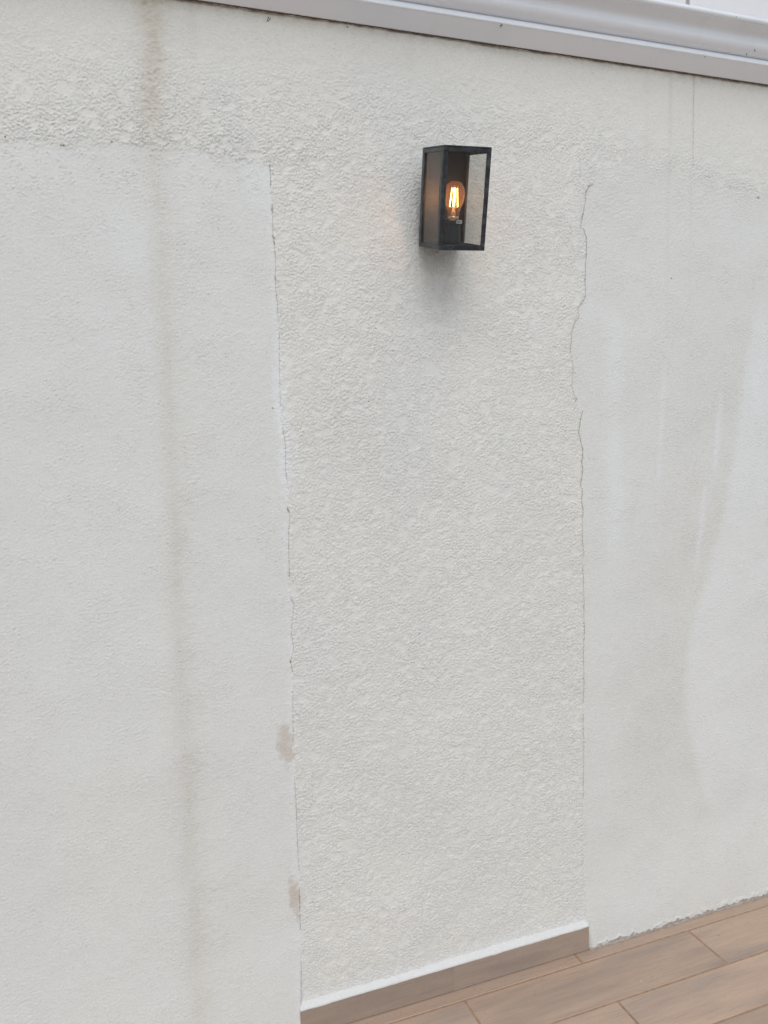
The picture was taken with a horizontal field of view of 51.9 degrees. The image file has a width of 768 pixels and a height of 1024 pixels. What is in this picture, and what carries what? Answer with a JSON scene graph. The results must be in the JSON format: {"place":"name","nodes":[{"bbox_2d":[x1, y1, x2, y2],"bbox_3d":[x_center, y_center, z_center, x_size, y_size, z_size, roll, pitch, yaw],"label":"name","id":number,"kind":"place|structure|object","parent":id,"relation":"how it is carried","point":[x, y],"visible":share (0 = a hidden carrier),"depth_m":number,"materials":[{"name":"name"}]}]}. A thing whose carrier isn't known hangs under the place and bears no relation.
{"place":"outdoors","nodes":[
{"label":"outdoors","id":0,"kind":"place"},
{"bbox_2d":[347,896,767,1023],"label":"floor","id":1,"kind":"structure","parent":0,"point":[710,968],"depth_m":2.06,"materials":[{"name":"wood"}]},
{"bbox_2d":[589,894,767,950],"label":"mortar edge","id":2,"kind":"object","parent":1,"relation":"on","point":[615,941],"visible":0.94,"depth_m":2.30,"materials":[{"name":"grey concrete"}]},
{"bbox_2d":[666,0,767,18],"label":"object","id":3,"kind":"structure","parent":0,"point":[756,8],"depth_m":2.03,"materials":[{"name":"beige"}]},
{"label":"ground","id":4,"kind":"structure","parent":0,"visible":0},
{"bbox_2d":[0,0,767,1023],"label":"rendered wall","id":5,"kind":"structure","parent":4,"relation":"on","point":[382,594],"depth_m":1.84,"materials":[{"name":"white paint"}]},
{"bbox_2d":[300,920,588,1023],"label":"skirting","id":6,"kind":"object","parent":5,"relation":"attached to","point":[353,1004],"visible":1,"depth_m":2.04,"materials":[{"name":"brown wood"}]},
{"bbox_2d":[419,145,491,250],"bbox_3d":[0.150,-0.689,1.737,0.108,0.206,0.146,-5,23,-17],"label":"wall lantern","id":7,"kind":"object","parent":5,"relation":"attached to","point":[444,189],"depth_m":1.75,"materials":[{"name":"metal"}]},
{"bbox_2d":[201,0,767,84],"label":"gutter","id":8,"kind":"object","parent":5,"relation":"on","point":[670,35],"visible":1,"depth_m":1.85,"materials":[{"name":"white metal"}]}
]}

